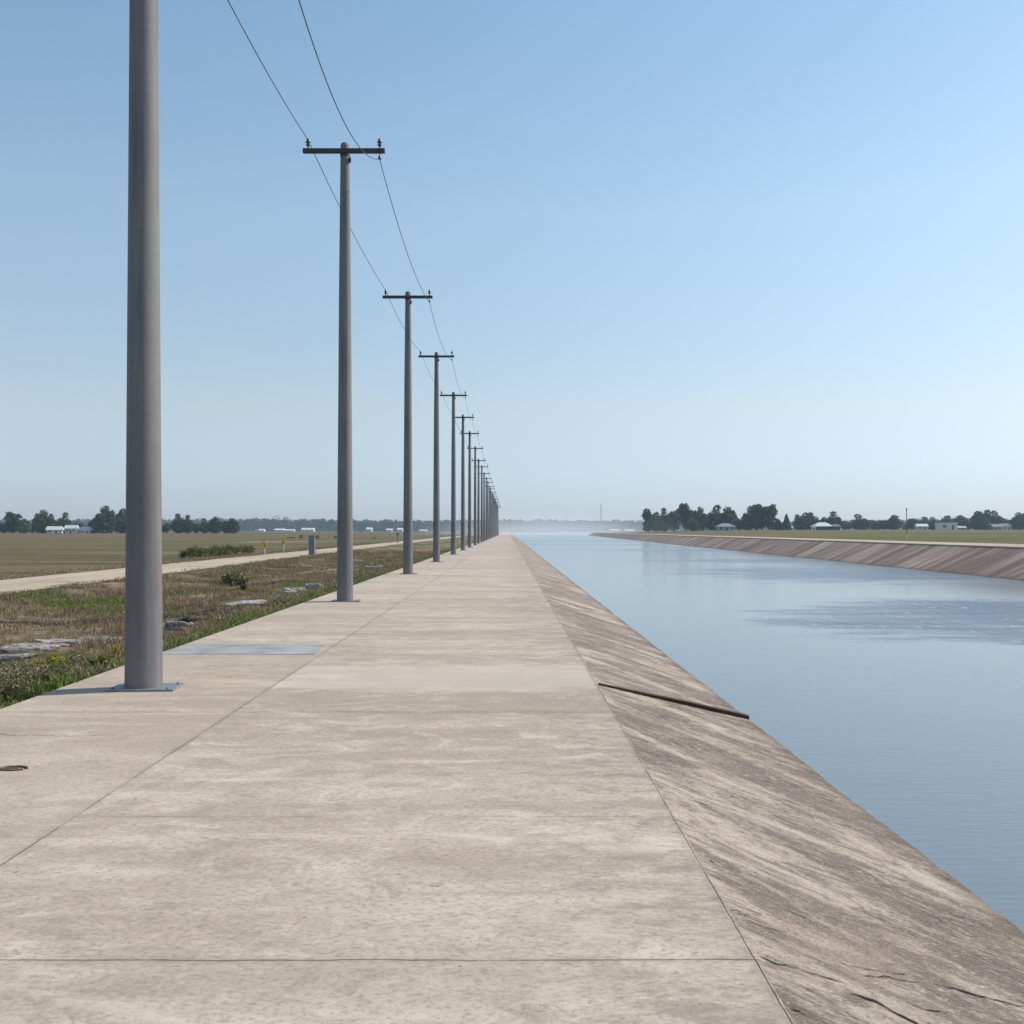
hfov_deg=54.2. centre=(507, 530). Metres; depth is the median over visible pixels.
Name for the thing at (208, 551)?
shrub
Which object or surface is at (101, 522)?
broadleaf tree
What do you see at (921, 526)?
house
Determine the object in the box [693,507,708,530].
broadleaf tree
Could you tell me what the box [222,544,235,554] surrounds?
shrub
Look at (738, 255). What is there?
sky
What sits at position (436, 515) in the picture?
utility pole
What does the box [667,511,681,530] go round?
broadleaf tree
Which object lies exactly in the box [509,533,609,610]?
canal lining
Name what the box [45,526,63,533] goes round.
shed
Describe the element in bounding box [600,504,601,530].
radio mast
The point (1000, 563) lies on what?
bank
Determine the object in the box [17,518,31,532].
broadleaf tree
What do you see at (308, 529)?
house
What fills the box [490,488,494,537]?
utility pole
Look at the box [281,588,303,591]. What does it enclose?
flat stone
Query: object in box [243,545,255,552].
shrub
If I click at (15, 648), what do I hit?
flat stone
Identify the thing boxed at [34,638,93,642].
flat stone
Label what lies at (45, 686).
green grass
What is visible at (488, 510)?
utility pole
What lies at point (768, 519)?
broadleaf tree
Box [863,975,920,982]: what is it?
crack
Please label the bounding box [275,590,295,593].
flat stone
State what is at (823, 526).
house
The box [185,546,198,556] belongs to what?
shrub
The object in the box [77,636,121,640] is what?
flat stone
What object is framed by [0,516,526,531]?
distant woods
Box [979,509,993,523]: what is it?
broadleaf tree
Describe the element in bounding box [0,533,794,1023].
promenade
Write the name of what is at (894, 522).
broadleaf tree
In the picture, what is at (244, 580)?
grass tussock
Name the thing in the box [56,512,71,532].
broadleaf tree
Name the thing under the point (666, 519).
broadleaf tree
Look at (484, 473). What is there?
utility pole
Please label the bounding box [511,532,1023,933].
water
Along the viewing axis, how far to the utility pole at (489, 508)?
214.94 m
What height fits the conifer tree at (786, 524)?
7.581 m
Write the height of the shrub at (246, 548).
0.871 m
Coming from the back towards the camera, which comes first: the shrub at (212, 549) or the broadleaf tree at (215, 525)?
the broadleaf tree at (215, 525)
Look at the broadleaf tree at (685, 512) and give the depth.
458.24 m
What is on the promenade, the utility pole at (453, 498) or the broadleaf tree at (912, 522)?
the utility pole at (453, 498)
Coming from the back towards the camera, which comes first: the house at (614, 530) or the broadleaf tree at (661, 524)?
the house at (614, 530)
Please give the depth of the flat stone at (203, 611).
24.01 m
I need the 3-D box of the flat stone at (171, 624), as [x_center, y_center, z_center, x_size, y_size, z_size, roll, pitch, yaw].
[-6.849,1.997,20.943,0.721,0.234,0.198,6,5,-5]
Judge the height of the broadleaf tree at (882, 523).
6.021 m
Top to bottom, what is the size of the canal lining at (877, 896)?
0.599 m
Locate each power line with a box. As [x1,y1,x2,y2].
[227,0,480,476]
[298,0,498,503]
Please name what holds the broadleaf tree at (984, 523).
on the meadow at (992, 536)
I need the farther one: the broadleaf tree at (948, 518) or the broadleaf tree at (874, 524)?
the broadleaf tree at (948, 518)
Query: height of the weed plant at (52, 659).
0.442 m
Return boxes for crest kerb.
[615,533,1023,547]
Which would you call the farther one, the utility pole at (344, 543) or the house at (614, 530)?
the house at (614, 530)
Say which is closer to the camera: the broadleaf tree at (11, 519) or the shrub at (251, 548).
the shrub at (251, 548)
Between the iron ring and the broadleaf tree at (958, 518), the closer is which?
the iron ring
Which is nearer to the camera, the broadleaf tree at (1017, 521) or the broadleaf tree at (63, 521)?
the broadleaf tree at (63, 521)
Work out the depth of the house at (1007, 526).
535.50 m
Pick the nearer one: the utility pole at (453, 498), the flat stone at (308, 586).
the flat stone at (308, 586)
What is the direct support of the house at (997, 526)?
on the meadow at (992, 536)
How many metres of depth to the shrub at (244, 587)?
33.97 m
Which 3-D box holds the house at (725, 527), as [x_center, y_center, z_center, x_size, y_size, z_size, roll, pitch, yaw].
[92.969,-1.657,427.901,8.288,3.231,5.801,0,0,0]
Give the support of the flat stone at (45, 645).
on the verge
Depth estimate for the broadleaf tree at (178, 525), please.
443.54 m
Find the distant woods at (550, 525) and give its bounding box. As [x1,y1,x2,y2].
[506,516,1023,531]
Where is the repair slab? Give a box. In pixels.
[163,644,324,653]
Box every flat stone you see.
[0,645,58,653]
[0,653,36,661]
[11,643,62,647]
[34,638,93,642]
[38,640,85,646]
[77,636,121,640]
[163,628,188,633]
[164,621,191,627]
[174,614,215,621]
[186,608,241,615]
[223,599,269,605]
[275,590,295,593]
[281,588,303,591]
[304,583,323,589]
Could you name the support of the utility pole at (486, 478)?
on the promenade
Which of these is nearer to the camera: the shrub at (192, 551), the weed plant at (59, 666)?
the weed plant at (59, 666)
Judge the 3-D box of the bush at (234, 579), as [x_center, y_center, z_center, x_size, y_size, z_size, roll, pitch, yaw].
[-10.076,1.721,36.266,0.846,0.637,0.604,0,0,19]
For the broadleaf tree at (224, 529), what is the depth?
453.83 m
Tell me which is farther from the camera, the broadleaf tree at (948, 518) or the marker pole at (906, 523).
the broadleaf tree at (948, 518)
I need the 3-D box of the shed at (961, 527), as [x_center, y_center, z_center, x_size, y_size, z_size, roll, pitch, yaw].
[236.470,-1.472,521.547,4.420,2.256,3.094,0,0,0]
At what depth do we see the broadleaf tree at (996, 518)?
557.74 m
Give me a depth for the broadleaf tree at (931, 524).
538.86 m
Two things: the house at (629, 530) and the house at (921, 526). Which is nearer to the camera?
the house at (921, 526)
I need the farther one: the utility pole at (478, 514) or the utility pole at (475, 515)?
the utility pole at (478, 514)
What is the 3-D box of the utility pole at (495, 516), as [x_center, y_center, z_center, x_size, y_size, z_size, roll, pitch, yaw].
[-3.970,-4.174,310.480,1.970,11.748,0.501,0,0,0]
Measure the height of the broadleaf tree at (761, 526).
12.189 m
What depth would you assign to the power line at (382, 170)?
20.82 m
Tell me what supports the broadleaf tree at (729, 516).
on the meadow at (992, 536)
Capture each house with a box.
[284,529,294,531]
[301,528,314,531]
[366,527,372,531]
[609,529,619,531]
[624,529,634,531]
[714,523,735,530]
[810,522,831,529]
[914,524,928,529]
[989,524,1002,529]
[1000,523,1011,529]
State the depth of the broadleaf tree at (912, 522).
569.05 m
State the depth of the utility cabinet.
74.82 m
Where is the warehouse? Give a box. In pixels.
[935,522,957,529]
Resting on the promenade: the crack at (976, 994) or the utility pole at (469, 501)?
the utility pole at (469, 501)
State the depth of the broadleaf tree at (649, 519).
429.03 m
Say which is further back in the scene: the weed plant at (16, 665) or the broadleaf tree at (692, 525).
the broadleaf tree at (692, 525)
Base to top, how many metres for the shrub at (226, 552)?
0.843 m
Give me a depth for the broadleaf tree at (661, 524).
443.72 m
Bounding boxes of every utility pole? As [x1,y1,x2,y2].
[106,0,183,691]
[303,138,384,601]
[382,289,432,573]
[418,351,453,561]
[440,391,466,554]
[455,414,473,549]
[460,430,478,547]
[467,446,482,544]
[471,459,485,543]
[476,465,487,541]
[480,472,489,540]
[485,477,491,539]
[485,481,492,539]
[485,485,493,538]
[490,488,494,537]
[491,491,495,537]
[493,495,493,532]
[494,498,497,536]
[495,499,497,535]
[496,502,496,535]
[497,505,499,535]
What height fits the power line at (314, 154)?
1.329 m
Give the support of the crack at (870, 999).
on the canal lining at (877, 896)
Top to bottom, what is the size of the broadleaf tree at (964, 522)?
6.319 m
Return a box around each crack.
[760,953,847,983]
[840,962,937,984]
[849,993,918,1023]
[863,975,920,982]
[932,983,1018,1005]
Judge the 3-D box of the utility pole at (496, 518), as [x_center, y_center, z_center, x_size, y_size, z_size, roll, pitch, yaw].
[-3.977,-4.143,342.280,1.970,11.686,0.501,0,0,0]
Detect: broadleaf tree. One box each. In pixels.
[2,511,23,532]
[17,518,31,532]
[31,510,54,532]
[44,514,56,531]
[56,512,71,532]
[72,522,86,532]
[87,520,98,532]
[92,506,118,532]
[111,508,125,532]
[162,523,171,532]
[171,513,186,532]
[183,514,193,532]
[193,523,202,532]
[199,518,208,532]
[207,516,222,532]
[221,521,228,532]
[226,518,239,532]
[641,508,657,531]
[651,511,664,531]
[659,507,670,531]
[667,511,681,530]
[675,503,694,530]
[686,516,699,530]
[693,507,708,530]
[706,505,724,530]
[719,506,737,523]
[731,518,741,530]
[740,506,755,530]
[750,504,764,529]
[755,504,767,529]
[761,504,778,529]
[773,520,785,529]
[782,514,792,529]
[792,514,803,529]
[795,512,813,529]
[807,512,820,529]
[826,511,841,524]
[839,521,852,529]
[850,514,871,529]
[868,520,880,529]
[874,520,888,529]
[883,515,904,529]
[903,518,919,529]
[918,517,929,528]
[926,517,940,529]
[939,515,952,521]
[953,515,967,525]
[960,520,970,529]
[966,511,983,529]
[975,517,994,529]
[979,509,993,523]
[990,510,1005,523]
[1010,512,1023,529]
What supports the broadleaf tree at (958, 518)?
on the meadow at (992, 536)
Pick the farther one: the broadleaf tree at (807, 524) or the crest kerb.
the broadleaf tree at (807, 524)
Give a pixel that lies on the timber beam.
(707, 707)
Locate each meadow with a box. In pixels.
[0,531,480,592]
[619,530,1023,543]
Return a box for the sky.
[0,0,1023,531]
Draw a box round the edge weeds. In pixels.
[0,559,424,708]
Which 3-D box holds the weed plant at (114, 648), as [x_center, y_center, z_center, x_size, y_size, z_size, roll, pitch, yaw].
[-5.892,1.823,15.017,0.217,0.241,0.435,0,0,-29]
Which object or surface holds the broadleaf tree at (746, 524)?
on the meadow at (992, 536)
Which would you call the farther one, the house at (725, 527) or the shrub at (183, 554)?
the house at (725, 527)
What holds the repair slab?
on the promenade
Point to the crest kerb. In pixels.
(867, 542)
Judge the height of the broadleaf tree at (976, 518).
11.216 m
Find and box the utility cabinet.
[308,535,315,554]
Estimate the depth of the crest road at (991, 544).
74.29 m
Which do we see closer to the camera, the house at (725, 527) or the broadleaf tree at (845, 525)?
the house at (725, 527)
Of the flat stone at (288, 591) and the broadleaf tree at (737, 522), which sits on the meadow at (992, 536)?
the broadleaf tree at (737, 522)
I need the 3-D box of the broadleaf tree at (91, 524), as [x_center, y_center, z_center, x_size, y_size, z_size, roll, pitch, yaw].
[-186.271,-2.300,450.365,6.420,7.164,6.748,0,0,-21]
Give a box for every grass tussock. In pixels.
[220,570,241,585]
[236,573,251,585]
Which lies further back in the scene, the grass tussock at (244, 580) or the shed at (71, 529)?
the shed at (71, 529)
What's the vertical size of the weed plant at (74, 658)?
0.332 m
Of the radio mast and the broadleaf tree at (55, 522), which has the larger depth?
the radio mast
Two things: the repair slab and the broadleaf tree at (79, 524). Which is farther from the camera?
the broadleaf tree at (79, 524)
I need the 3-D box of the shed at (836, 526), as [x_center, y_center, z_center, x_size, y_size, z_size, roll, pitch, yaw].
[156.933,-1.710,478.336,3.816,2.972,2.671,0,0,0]
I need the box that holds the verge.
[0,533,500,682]
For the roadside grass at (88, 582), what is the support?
on the verge
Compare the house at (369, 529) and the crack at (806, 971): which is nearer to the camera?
the crack at (806, 971)
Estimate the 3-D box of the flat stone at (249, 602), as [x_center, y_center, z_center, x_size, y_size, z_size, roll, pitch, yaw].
[-6.802,1.924,26.121,1.275,0.222,0.391,-3,5,-15]
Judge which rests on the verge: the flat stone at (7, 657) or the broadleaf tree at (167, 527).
the flat stone at (7, 657)
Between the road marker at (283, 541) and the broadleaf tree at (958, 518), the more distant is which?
the broadleaf tree at (958, 518)
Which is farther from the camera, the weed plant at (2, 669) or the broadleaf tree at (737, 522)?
the broadleaf tree at (737, 522)
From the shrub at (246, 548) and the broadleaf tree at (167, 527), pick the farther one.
the broadleaf tree at (167, 527)
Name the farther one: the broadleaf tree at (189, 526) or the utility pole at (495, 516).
the broadleaf tree at (189, 526)
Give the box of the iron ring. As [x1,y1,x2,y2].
[0,765,28,770]
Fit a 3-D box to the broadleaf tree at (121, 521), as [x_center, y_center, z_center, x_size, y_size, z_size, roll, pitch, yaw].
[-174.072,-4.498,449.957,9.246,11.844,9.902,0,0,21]
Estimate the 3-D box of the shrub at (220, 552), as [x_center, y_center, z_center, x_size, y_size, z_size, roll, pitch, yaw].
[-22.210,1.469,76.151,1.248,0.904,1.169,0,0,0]
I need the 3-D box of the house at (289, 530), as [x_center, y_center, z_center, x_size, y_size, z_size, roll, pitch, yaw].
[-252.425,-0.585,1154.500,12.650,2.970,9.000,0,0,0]
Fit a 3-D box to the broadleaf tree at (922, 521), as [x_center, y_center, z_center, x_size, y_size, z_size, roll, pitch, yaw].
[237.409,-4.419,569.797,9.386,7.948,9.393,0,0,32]
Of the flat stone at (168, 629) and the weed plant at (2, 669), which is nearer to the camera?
the weed plant at (2, 669)
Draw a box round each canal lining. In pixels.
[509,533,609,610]
[546,596,1023,1023]
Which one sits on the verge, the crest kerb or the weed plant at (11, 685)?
the weed plant at (11, 685)
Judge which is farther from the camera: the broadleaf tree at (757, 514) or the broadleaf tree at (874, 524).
the broadleaf tree at (874, 524)
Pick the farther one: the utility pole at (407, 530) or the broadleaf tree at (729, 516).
the broadleaf tree at (729, 516)
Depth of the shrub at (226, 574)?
36.39 m
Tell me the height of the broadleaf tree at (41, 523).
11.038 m
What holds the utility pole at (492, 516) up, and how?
on the promenade
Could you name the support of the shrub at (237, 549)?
on the meadow at (23, 553)
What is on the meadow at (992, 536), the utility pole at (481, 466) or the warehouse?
the warehouse
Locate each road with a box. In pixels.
[0,534,473,592]
[610,532,1023,546]
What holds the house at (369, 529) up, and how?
on the meadow at (23, 553)
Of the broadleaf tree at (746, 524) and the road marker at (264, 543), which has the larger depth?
the broadleaf tree at (746, 524)
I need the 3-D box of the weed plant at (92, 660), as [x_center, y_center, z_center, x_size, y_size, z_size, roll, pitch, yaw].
[-5.472,1.745,13.400,0.387,0.202,0.336,0,0,-23]
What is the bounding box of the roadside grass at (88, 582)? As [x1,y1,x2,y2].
[0,543,414,593]
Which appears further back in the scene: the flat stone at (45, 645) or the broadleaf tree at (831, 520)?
the broadleaf tree at (831, 520)
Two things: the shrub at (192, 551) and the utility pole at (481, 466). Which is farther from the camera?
the utility pole at (481, 466)
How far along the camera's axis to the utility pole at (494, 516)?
294.44 m
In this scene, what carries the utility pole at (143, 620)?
on the promenade
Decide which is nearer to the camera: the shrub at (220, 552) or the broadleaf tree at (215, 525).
the shrub at (220, 552)
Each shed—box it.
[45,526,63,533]
[63,525,78,533]
[78,527,92,533]
[831,524,840,529]
[957,526,966,529]
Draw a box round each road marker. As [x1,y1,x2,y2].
[262,541,266,554]
[281,539,285,551]
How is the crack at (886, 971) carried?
on the canal lining at (877, 896)
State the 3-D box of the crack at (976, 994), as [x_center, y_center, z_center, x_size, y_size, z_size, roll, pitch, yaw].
[1.937,1.913,4.121,0.392,0.086,0.028,0,0,8]
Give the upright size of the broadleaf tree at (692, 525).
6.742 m
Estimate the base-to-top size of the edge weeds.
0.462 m
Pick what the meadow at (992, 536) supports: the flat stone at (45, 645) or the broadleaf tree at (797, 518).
the broadleaf tree at (797, 518)
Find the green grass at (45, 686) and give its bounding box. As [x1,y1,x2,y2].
[0,549,456,708]
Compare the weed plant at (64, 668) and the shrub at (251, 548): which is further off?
the shrub at (251, 548)
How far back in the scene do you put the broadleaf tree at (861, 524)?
557.74 m
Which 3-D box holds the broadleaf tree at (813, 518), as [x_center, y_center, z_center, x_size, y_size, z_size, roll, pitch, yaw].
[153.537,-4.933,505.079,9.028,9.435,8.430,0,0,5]
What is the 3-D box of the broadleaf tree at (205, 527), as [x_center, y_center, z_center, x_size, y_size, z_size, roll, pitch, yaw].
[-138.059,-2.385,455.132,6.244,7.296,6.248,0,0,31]
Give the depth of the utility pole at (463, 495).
87.67 m
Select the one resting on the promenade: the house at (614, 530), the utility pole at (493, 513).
the utility pole at (493, 513)
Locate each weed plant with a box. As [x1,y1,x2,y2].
[0,659,8,676]
[0,662,44,686]
[0,673,36,697]
[1,656,44,681]
[2,658,38,674]
[27,646,68,672]
[34,661,72,681]
[46,661,71,674]
[50,649,91,665]
[84,653,114,666]
[107,645,122,656]
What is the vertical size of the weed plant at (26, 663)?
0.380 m
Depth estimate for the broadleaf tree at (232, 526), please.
446.50 m
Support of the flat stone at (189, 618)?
on the verge
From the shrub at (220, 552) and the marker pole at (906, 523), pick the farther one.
the marker pole at (906, 523)
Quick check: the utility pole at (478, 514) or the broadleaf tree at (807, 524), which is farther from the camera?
the broadleaf tree at (807, 524)
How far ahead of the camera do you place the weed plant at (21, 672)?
11.39 m
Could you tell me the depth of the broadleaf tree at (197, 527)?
448.99 m
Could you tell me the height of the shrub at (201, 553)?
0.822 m
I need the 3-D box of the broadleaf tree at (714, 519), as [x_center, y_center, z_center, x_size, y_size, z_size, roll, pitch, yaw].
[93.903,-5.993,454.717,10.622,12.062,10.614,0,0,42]
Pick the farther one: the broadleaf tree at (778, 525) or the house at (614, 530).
the house at (614, 530)
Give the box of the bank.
[590,533,1023,580]
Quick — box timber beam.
[598,683,748,718]
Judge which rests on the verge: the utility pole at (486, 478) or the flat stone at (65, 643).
the flat stone at (65, 643)
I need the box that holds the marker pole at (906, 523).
[906,508,906,538]
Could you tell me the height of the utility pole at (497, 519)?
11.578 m
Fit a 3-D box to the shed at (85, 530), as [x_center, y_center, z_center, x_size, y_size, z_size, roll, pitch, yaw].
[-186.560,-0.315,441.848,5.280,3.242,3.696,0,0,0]
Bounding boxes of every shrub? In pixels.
[179,550,188,557]
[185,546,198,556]
[194,547,205,556]
[198,547,210,556]
[204,546,217,555]
[209,545,224,555]
[218,546,231,554]
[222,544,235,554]
[222,573,232,583]
[229,545,243,553]
[239,544,249,553]
[240,583,246,590]
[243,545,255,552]

